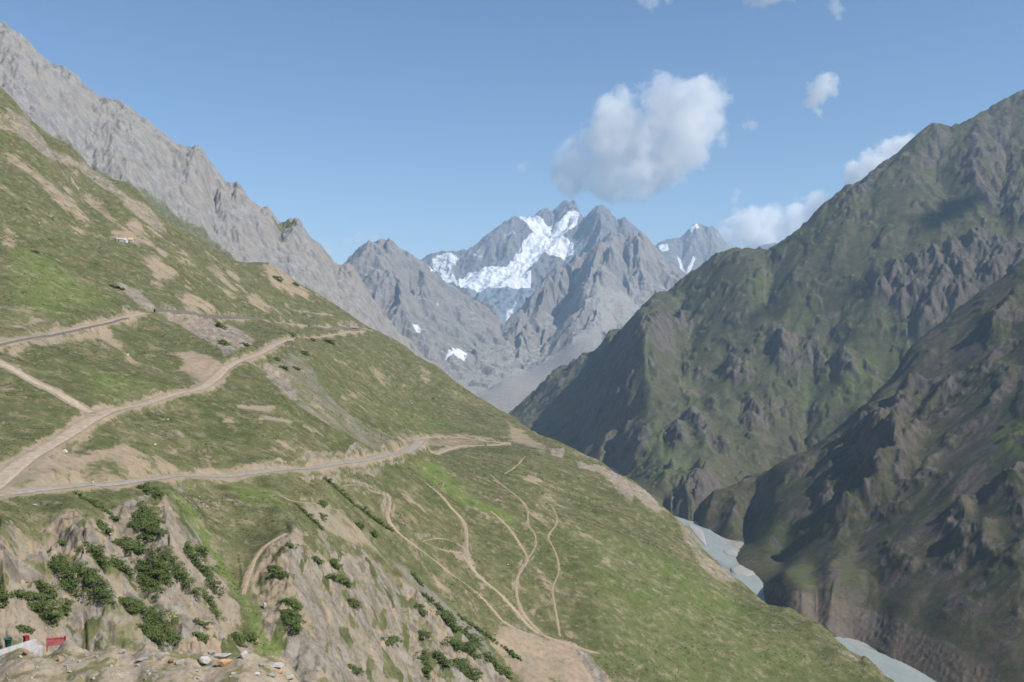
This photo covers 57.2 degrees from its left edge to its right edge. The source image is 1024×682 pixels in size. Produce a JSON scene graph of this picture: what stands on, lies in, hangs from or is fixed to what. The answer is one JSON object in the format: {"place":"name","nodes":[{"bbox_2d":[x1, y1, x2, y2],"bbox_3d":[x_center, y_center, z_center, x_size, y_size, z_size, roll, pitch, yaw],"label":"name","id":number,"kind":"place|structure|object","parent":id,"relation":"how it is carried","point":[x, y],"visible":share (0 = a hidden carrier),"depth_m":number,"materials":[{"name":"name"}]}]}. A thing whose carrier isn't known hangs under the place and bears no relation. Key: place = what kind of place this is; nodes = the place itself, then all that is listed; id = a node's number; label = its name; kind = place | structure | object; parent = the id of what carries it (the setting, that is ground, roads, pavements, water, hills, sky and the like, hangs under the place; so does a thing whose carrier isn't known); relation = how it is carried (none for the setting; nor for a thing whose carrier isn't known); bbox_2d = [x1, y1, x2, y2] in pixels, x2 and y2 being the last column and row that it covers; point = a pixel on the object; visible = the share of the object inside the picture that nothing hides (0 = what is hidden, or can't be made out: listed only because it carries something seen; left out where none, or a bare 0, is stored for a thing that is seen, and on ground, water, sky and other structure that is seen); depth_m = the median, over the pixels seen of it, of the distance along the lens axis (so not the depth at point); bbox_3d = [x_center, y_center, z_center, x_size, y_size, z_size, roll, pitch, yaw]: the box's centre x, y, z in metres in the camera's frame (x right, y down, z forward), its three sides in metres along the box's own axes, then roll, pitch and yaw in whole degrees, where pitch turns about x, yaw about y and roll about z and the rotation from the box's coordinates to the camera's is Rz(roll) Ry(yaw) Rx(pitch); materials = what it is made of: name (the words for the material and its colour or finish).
{"place":"outdoors","nodes":[
{"label":"outdoors","id":0,"kind":"place"},
{"bbox_2d":[0,361,95,412],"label":"dirt track","id":1,"kind":"structure","parent":0,"point":[73,402],"depth_m":248.04,"materials":[{"name":"soil"}]},
{"bbox_2d":[0,313,144,342],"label":"road","id":2,"kind":"structure","parent":0,"point":[133,315],"depth_m":349.65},
{"bbox_2d":[0,338,294,488],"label":"dirt track","id":3,"kind":"structure","parent":0,"point":[11,471],"depth_m":223.26,"materials":[{"name":"soil"}]},
{"bbox_2d":[0,440,423,495],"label":"road","id":4,"kind":"structure","parent":0,"point":[416,444],"depth_m":231.86,"materials":[{"name":"soil"}]},
{"bbox_2d":[0,20,441,368],"bbox_3d":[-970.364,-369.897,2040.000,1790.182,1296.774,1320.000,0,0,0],"label":"rocky ridge","id":5,"kind":"structure","parent":0,"point":[190,190],"depth_m":1855.39,"materials":[{"name":"stone"}]},
{"bbox_2d":[310,330,362,337],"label":"dirt track","id":6,"kind":"structure","parent":0,"point":[336,334],"depth_m":742.77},
{"bbox_2d":[345,238,513,382],"bbox_3d":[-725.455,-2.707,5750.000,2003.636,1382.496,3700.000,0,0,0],"label":"grey mountain","id":7,"kind":"structure","parent":0,"point":[454,332],"depth_m":5581.50,"materials":[{"name":"stone"}]},
{"bbox_2d":[0,87,893,681],"bbox_3d":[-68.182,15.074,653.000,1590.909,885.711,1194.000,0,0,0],"label":"hillside","id":8,"kind":"structure","parent":0,"point":[334,639],"depth_m":312.04,"materials":[{"name":"plant"}]},
{"bbox_2d":[0,582,12,606],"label":"shrub","id":9,"kind":"object","parent":8,"relation":"on","point":[3,596],"visible":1,"depth_m":127.67,"materials":[{"name":"green plant"}]},
{"bbox_2d":[15,624,35,633],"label":"shrub","id":10,"kind":"object","parent":8,"relation":"on","point":[23,628],"visible":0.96,"depth_m":125.97,"materials":[{"name":"green plant"}]},
{"bbox_2d":[5,589,63,602],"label":"shrub","id":11,"kind":"object","parent":8,"relation":"on","point":[31,595],"visible":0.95,"depth_m":132.17,"materials":[{"name":"green plant"}]},
{"bbox_2d":[27,600,64,621],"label":"shrub","id":12,"kind":"object","parent":8,"relation":"on","point":[41,608],"visible":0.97,"depth_m":131.43,"materials":[{"name":"green plant"}]},
{"bbox_2d":[33,579,58,598],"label":"shrub","id":13,"kind":"object","parent":8,"relation":"on","point":[49,588],"visible":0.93,"depth_m":136.55,"materials":[{"name":"green plant"}]},
{"bbox_2d":[57,539,65,544],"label":"shrub","id":14,"kind":"object","parent":8,"relation":"on","point":[60,541],"visible":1,"depth_m":152.44,"materials":[{"name":"green plant"}]},
{"bbox_2d":[0,318,128,345],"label":"stone wall","id":15,"kind":"structure","parent":8,"relation":"on","point":[56,334],"depth_m":312.78,"materials":[{"name":"stone"}]},
{"bbox_2d":[47,552,83,595],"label":"shrub","id":16,"kind":"object","parent":8,"relation":"on","point":[66,572],"visible":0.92,"depth_m":143.48,"materials":[{"name":"green plant"}]},
{"bbox_2d":[61,598,76,615],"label":"shrub","id":17,"kind":"object","parent":8,"relation":"on","point":[68,604],"visible":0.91,"depth_m":138.19,"materials":[{"name":"green plant"}]},
{"bbox_2d":[72,490,112,515],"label":"shrub","id":18,"kind":"object","parent":8,"relation":"on","point":[95,502],"visible":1,"depth_m":175.29,"materials":[{"name":"green plant"}]},
{"bbox_2d":[69,561,117,605],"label":"shrub","id":19,"kind":"object","parent":8,"relation":"on","point":[99,590],"visible":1,"depth_m":143.62,"materials":[{"name":"green plant"}]},
{"bbox_2d":[76,541,113,566],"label":"shrub","id":20,"kind":"object","parent":8,"relation":"on","point":[102,559],"visible":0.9,"depth_m":151.26,"materials":[{"name":"green plant"}]},
{"bbox_2d":[96,519,113,535],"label":"shrub","id":21,"kind":"object","parent":8,"relation":"on","point":[101,525],"visible":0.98,"depth_m":165.83,"materials":[{"name":"green plant"}]},
{"bbox_2d":[108,515,120,519],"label":"shrub","id":22,"kind":"object","parent":8,"relation":"on","point":[115,517],"visible":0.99,"depth_m":173.52,"materials":[{"name":"green plant"}]},
{"bbox_2d":[110,554,135,579],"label":"shrub","id":23,"kind":"object","parent":8,"relation":"on","point":[123,565],"visible":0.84,"depth_m":155.69,"materials":[{"name":"green plant"}]},
{"bbox_2d":[111,535,141,552],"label":"shrub","id":24,"kind":"object","parent":8,"relation":"on","point":[126,543],"visible":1,"depth_m":164.71,"materials":[{"name":"green plant"}]},
{"bbox_2d":[118,596,149,611],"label":"shrub","id":25,"kind":"object","parent":8,"relation":"on","point":[137,605],"visible":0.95,"depth_m":149.09,"materials":[{"name":"green plant"}]},
{"bbox_2d":[134,539,147,552],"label":"shrub","id":26,"kind":"object","parent":8,"relation":"on","point":[139,543],"visible":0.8,"depth_m":166.84,"materials":[{"name":"green plant"}]},
{"bbox_2d":[127,514,157,540],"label":"shrub","id":27,"kind":"object","parent":8,"relation":"on","point":[136,523],"visible":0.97,"depth_m":171.15,"materials":[{"name":"green plant"}]},
{"bbox_2d":[131,558,166,598],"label":"shrub","id":28,"kind":"object","parent":8,"relation":"on","point":[145,580],"visible":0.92,"depth_m":158.98,"materials":[{"name":"green plant"}]},
{"bbox_2d":[131,500,167,534],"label":"shrub","id":29,"kind":"object","parent":8,"relation":"on","point":[155,520],"visible":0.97,"depth_m":175.41,"materials":[{"name":"green plant"}]},
{"bbox_2d":[0,640,300,681],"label":"knoll","id":30,"kind":"structure","parent":8,"relation":"attached to","point":[88,667],"depth_m":89.08,"materials":[{"name":"stone"}]},
{"bbox_2d":[4,637,12,646],"bbox_3d":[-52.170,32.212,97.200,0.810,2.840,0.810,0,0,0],"label":"litter bin","id":31,"kind":"object","parent":30,"relation":"on","point":[8,640],"visible":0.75,"depth_m":96.98,"materials":[{"name":"metal"}]},
{"bbox_2d":[0,639,42,655],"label":"concrete wall","id":32,"kind":"structure","parent":30,"relation":"on","point":[32,645],"depth_m":96.98,"materials":[{"name":"concrete"}]},
{"bbox_2d":[22,635,29,641],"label":"marker post","id":33,"kind":"object","parent":30,"relation":"on","point":[26,637],"visible":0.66,"depth_m":99.37,"materials":[{"name":"red paint"}]},
{"bbox_2d":[46,636,65,650],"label":"barrier","id":34,"kind":"object","parent":30,"relation":"on","point":[52,641],"visible":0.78,"depth_m":100.37,"materials":[{"name":"red paint"}]},
{"bbox_2d":[137,657,147,661],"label":"boulder","id":35,"kind":"object","parent":30,"relation":"on","point":[141,659],"visible":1,"depth_m":90.32,"materials":[{"name":"grey stone"}]},
{"bbox_2d":[175,659,184,664],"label":"boulder","id":36,"kind":"object","parent":30,"relation":"on","point":[180,661],"visible":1,"depth_m":89.42,"materials":[{"name":"grey stone"}]},
{"bbox_2d":[198,656,210,663],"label":"boulder","id":37,"kind":"object","parent":30,"relation":"on","point":[204,659],"visible":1,"depth_m":91.21,"materials":[{"name":"stone"}]},
{"bbox_2d":[214,653,231,658],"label":"boulder","id":38,"kind":"object","parent":30,"relation":"on","point":[222,655],"visible":0.91,"depth_m":92.56,"materials":[{"name":"stone"}]},
{"bbox_2d":[217,659,231,666],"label":"boulder","id":39,"kind":"object","parent":30,"relation":"on","point":[222,662],"visible":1,"depth_m":89.72,"materials":[{"name":"stone"}]},
{"bbox_2d":[240,650,249,659],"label":"boulder","id":40,"kind":"object","parent":30,"relation":"on","point":[244,655],"visible":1,"depth_m":90.66,"materials":[{"name":"stone"}]},
{"bbox_2d":[270,662,284,667],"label":"boulder","id":41,"kind":"object","parent":30,"relation":"on","point":[278,664],"visible":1,"depth_m":91.19,"materials":[{"name":"stone"}]},
{"bbox_2d":[137,482,166,499],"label":"shrub","id":42,"kind":"object","parent":8,"relation":"on","point":[146,488],"visible":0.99,"depth_m":191.06,"materials":[{"name":"green plant"}]},
{"bbox_2d":[138,622,169,648],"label":"shrub","id":43,"kind":"object","parent":8,"relation":"on","point":[150,633],"visible":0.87,"depth_m":145.92,"materials":[{"name":"green plant"}]},
{"bbox_2d":[145,557,174,587],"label":"shrub","id":44,"kind":"object","parent":8,"relation":"on","point":[162,572],"visible":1,"depth_m":160.60,"materials":[{"name":"green plant"}]},
{"bbox_2d":[140,604,183,644],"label":"shrub","id":45,"kind":"object","parent":8,"relation":"on","point":[156,621],"visible":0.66,"depth_m":149.95,"materials":[{"name":"green plant"}]},
{"bbox_2d":[148,544,207,597],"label":"shrub","id":46,"kind":"object","parent":8,"relation":"on","point":[177,571],"visible":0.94,"depth_m":162.88,"materials":[{"name":"green plant"}]},
{"bbox_2d":[192,631,209,642],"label":"shrub","id":47,"kind":"object","parent":8,"relation":"on","point":[202,636],"visible":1,"depth_m":154.00,"materials":[{"name":"green plant"}]},
{"bbox_2d":[194,544,209,557],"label":"shrub","id":48,"kind":"object","parent":8,"relation":"on","point":[202,549],"visible":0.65,"depth_m":179.29,"materials":[{"name":"green plant"}]},
{"bbox_2d":[182,541,226,593],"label":"shrub","id":49,"kind":"object","parent":8,"relation":"on","point":[201,567],"visible":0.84,"depth_m":173.45,"materials":[{"name":"green plant"}]},
{"bbox_2d":[194,617,214,627],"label":"shrub","id":50,"kind":"object","parent":8,"relation":"on","point":[198,621],"visible":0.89,"depth_m":157.63,"materials":[{"name":"green plant"}]},
{"bbox_2d":[154,309,263,319],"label":"stone wall","id":51,"kind":"structure","parent":8,"relation":"on","point":[197,314],"depth_m":457.38,"materials":[{"name":"stone"}]},
{"bbox_2d":[202,591,221,619],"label":"shrub","id":52,"kind":"object","parent":8,"relation":"on","point":[214,608],"visible":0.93,"depth_m":166.93,"materials":[{"name":"green plant"}]},
{"bbox_2d":[215,322,227,327],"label":"shrub","id":53,"kind":"object","parent":8,"relation":"on","point":[220,324],"visible":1,"depth_m":441.93,"materials":[{"name":"green plant"}]},
{"bbox_2d":[217,339,230,344],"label":"shrub","id":54,"kind":"object","parent":8,"relation":"on","point":[222,341],"visible":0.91,"depth_m":391.68,"materials":[{"name":"green plant"}]},
{"bbox_2d":[230,631,248,646],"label":"shrub","id":55,"kind":"object","parent":8,"relation":"on","point":[241,640],"visible":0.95,"depth_m":162.22,"materials":[{"name":"green plant"}]},
{"bbox_2d":[241,629,258,644],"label":"shrub","id":56,"kind":"object","parent":8,"relation":"on","point":[246,634],"visible":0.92,"depth_m":164.34,"materials":[{"name":"green plant"}]},
{"bbox_2d":[241,533,286,594],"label":"footpath","id":57,"kind":"structure","parent":8,"relation":"on","point":[248,575],"depth_m":192.63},
{"bbox_2d":[272,275,283,281],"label":"shrub","id":58,"kind":"object","parent":8,"relation":"on","point":[280,279],"visible":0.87,"depth_m":837.83,"materials":[{"name":"green plant"}]},
{"bbox_2d":[267,564,290,577],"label":"shrub","id":59,"kind":"object","parent":8,"relation":"on","point":[277,572],"visible":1,"depth_m":187.19,"materials":[{"name":"green plant"}]},
{"bbox_2d":[276,597,301,611],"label":"shrub","id":60,"kind":"object","parent":8,"relation":"on","point":[292,604],"visible":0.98,"depth_m":178.62,"materials":[{"name":"green plant"}]},
{"bbox_2d":[274,608,306,631],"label":"shrub","id":61,"kind":"object","parent":8,"relation":"on","point":[300,620],"visible":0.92,"depth_m":172.81,"materials":[{"name":"green plant"}]},
{"bbox_2d":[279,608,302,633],"bbox_3d":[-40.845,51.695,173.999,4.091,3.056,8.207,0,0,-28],"label":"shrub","id":62,"kind":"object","parent":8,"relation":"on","point":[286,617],"visible":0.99,"depth_m":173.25,"materials":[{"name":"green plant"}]},
{"bbox_2d":[285,542,299,547],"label":"shrub","id":63,"kind":"object","parent":8,"relation":"on","point":[289,544],"visible":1,"depth_m":198.12,"materials":[{"name":"green plant"}]},
{"bbox_2d":[295,503,324,529],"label":"shrub","id":64,"kind":"object","parent":8,"relation":"on","point":[305,512],"visible":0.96,"depth_m":230.70,"materials":[{"name":"green plant"}]},
{"bbox_2d":[311,556,325,563],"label":"shrub","id":65,"kind":"object","parent":8,"relation":"on","point":[317,559],"visible":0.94,"depth_m":205.13,"materials":[{"name":"green plant"}]},
{"bbox_2d":[318,500,327,507],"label":"shrub","id":66,"kind":"object","parent":8,"relation":"on","point":[323,503],"visible":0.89,"depth_m":246.65,"materials":[{"name":"green plant"}]},
{"bbox_2d":[318,512,327,520],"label":"shrub","id":67,"kind":"object","parent":8,"relation":"on","point":[322,516],"visible":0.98,"depth_m":238.43,"materials":[{"name":"green plant"}]},
{"bbox_2d":[308,325,361,330],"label":"stone wall","id":68,"kind":"structure","parent":8,"relation":"on","point":[334,327],"depth_m":776.82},
{"bbox_2d":[329,558,342,568],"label":"shrub","id":69,"kind":"object","parent":8,"relation":"on","point":[334,563],"visible":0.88,"depth_m":217.61,"materials":[{"name":"green plant"}]},
{"bbox_2d":[323,476,353,502],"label":"shrub","id":70,"kind":"object","parent":8,"relation":"on","point":[340,490],"visible":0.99,"depth_m":271.79,"materials":[{"name":"green plant"}]},
{"bbox_2d":[325,572,354,586],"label":"shrub","id":71,"kind":"object","parent":8,"relation":"on","point":[340,578],"visible":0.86,"depth_m":209.59,"materials":[{"name":"green plant"}]},
{"bbox_2d":[347,598,362,608],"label":"shrub","id":72,"kind":"object","parent":8,"relation":"on","point":[353,601],"visible":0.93,"depth_m":208.42,"materials":[{"name":"green plant"}]},
{"bbox_2d":[348,663,364,672],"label":"shrub","id":73,"kind":"object","parent":8,"relation":"on","point":[354,668],"visible":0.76,"depth_m":184.46,"materials":[{"name":"green plant"}]},
{"bbox_2d":[355,522,364,528],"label":"shrub","id":74,"kind":"object","parent":8,"relation":"on","point":[360,525],"visible":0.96,"depth_m":259.24,"materials":[{"name":"green plant"}]},
{"bbox_2d":[352,503,393,531],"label":"shrub","id":75,"kind":"object","parent":8,"relation":"on","point":[374,517],"visible":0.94,"depth_m":277.25,"materials":[{"name":"green plant"}]},
{"bbox_2d":[369,530,378,537],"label":"shrub","id":76,"kind":"object","parent":8,"relation":"on","point":[374,534],"visible":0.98,"depth_m":263.52,"materials":[{"name":"green plant"}]},
{"bbox_2d":[381,635,404,645],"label":"shrub","id":77,"kind":"object","parent":8,"relation":"on","point":[393,639],"visible":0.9,"depth_m":219.19,"materials":[{"name":"green plant"}]},
{"bbox_2d":[410,571,424,585],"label":"shrub","id":78,"kind":"object","parent":8,"relation":"on","point":[416,579],"visible":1,"depth_m":263.98,"materials":[{"name":"green plant"}]},
{"bbox_2d":[413,602,427,616],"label":"shrub","id":79,"kind":"object","parent":8,"relation":"on","point":[421,611],"visible":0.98,"depth_m":251.65,"materials":[{"name":"green plant"}]},
{"bbox_2d":[417,629,431,638],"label":"shrub","id":80,"kind":"object","parent":8,"relation":"on","point":[422,633],"visible":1,"depth_m":239.73,"materials":[{"name":"green plant"}]},
{"bbox_2d":[416,648,434,680],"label":"shrub","id":81,"kind":"object","parent":8,"relation":"on","point":[424,657],"visible":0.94,"depth_m":230.16,"materials":[{"name":"green plant"}]},
{"bbox_2d":[419,591,456,619],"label":"shrub","id":82,"kind":"object","parent":8,"relation":"on","point":[437,605],"visible":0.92,"depth_m":260.42,"materials":[{"name":"green plant"}]},
{"bbox_2d":[342,485,536,635],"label":"footpath","id":83,"kind":"structure","parent":8,"relation":"on","point":[387,513],"depth_m":284.94,"materials":[{"name":"soil"}]},
{"bbox_2d":[432,649,453,667],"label":"shrub","id":84,"kind":"object","parent":8,"relation":"on","point":[441,657],"visible":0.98,"depth_m":234.95,"materials":[{"name":"green plant"}]},
{"bbox_2d":[435,610,463,630],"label":"shrub","id":85,"kind":"object","parent":8,"relation":"on","point":[447,618],"visible":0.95,"depth_m":254.84,"materials":[{"name":"green plant"}]},
{"bbox_2d":[444,636,482,658],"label":"shrub","id":86,"kind":"object","parent":8,"relation":"on","point":[468,647],"visible":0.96,"depth_m":247.82,"materials":[{"name":"green plant"}]},
{"bbox_2d":[450,658,483,681],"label":"shrub","id":87,"kind":"object","parent":8,"relation":"on","point":[468,671],"visible":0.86,"depth_m":240.15,"materials":[{"name":"green plant"}]},
{"bbox_2d":[458,626,485,646],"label":"shrub","id":88,"kind":"object","parent":8,"relation":"on","point":[471,637],"visible":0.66,"depth_m":257.35,"materials":[{"name":"green plant"}]},
{"bbox_2d":[457,613,522,660],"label":"shrub","id":89,"kind":"object","parent":8,"relation":"on","point":[512,653],"visible":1,"depth_m":267.12,"materials":[{"name":"green plant"}]},
{"bbox_2d":[483,652,512,678],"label":"shrub","id":90,"kind":"object","parent":8,"relation":"on","point":[489,659],"visible":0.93,"depth_m":255.25,"materials":[{"name":"green plant"}]},
{"bbox_2d":[426,483,596,652],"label":"footpath","id":91,"kind":"structure","parent":8,"relation":"on","point":[473,569],"depth_m":297.27,"materials":[{"name":"soil"}]},
{"bbox_2d":[491,475,536,556],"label":"footpath","id":92,"kind":"structure","parent":8,"relation":"on","point":[527,517],"depth_m":366.27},
{"bbox_2d":[490,511,540,631],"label":"footpath","id":93,"kind":"structure","parent":8,"relation":"on","point":[516,587],"depth_m":310.42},
{"bbox_2d":[548,504,560,636],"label":"footpath","id":94,"kind":"structure","parent":8,"relation":"on","point":[556,616],"depth_m":322.53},
{"bbox_2d":[413,436,504,442],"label":"dirt track","id":95,"kind":"structure","parent":0,"point":[449,436],"depth_m":543.10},
{"bbox_2d":[435,442,509,454],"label":"dirt track","id":96,"kind":"structure","parent":0,"point":[438,453],"depth_m":501.02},
{"bbox_2d":[0,0,1023,264],"label":"sky","id":97,"kind":"structure","parent":0,"point":[424,126],"materials":[{"name":"blue"}]},
{"bbox_2d":[420,200,685,323],"bbox_3d":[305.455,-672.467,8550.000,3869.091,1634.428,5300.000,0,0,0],"label":"snow peak","id":98,"kind":"structure","parent":0,"point":[502,270],"depth_m":8601.03,"materials":[{"name":"snow"}]},
{"bbox_2d":[468,231,684,412],"bbox_3d":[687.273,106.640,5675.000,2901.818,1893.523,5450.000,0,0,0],"label":"scree mountain","id":99,"kind":"structure","parent":0,"point":[576,307],"depth_m":6104.06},
{"bbox_2d":[456,375,877,651],"bbox_3d":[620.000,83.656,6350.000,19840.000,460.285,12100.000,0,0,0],"label":"valley floor","id":100,"kind":"structure","parent":0,"point":[738,545],"depth_m":1421.91,"materials":[{"name":"gravel"}]},
{"bbox_2d":[688,524,705,544],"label":"gravel bar","id":101,"kind":"object","parent":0,"point":[698,533],"visible":0.98,"depth_m":1436.41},
{"bbox_2d":[655,224,777,273],"bbox_3d":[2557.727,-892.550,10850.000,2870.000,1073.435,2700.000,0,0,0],"label":"peak","id":102,"kind":"structure","parent":0,"point":[694,246],"depth_m":10806.84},
{"bbox_2d":[508,89,1023,520],"bbox_3d":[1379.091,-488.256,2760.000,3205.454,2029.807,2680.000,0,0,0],"label":"mountain","id":103,"kind":"structure","parent":0,"point":[686,395],"depth_m":2374.27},
{"bbox_2d":[674,516,935,681],"bbox_3d":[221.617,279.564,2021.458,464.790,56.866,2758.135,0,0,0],"label":"river","id":104,"kind":"structure","parent":0,"point":[716,545],"depth_m":1097.58,"materials":[{"name":"liquid"}]},
{"bbox_2d":[723,549,737,556],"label":"gravel bar","id":105,"kind":"object","parent":104,"relation":"in","point":[730,552],"visible":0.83,"depth_m":1314.82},
{"bbox_2d":[730,564,754,574],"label":"gravel bar","id":106,"kind":"object","parent":104,"relation":"in","point":[738,569],"visible":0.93,"depth_m":1217.41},
{"bbox_2d":[696,259,1023,681],"bbox_3d":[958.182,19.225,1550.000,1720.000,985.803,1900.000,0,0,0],"label":"valley spur","id":107,"kind":"structure","parent":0,"point":[888,520],"depth_m":1174.60,"materials":[{"name":"stone"}]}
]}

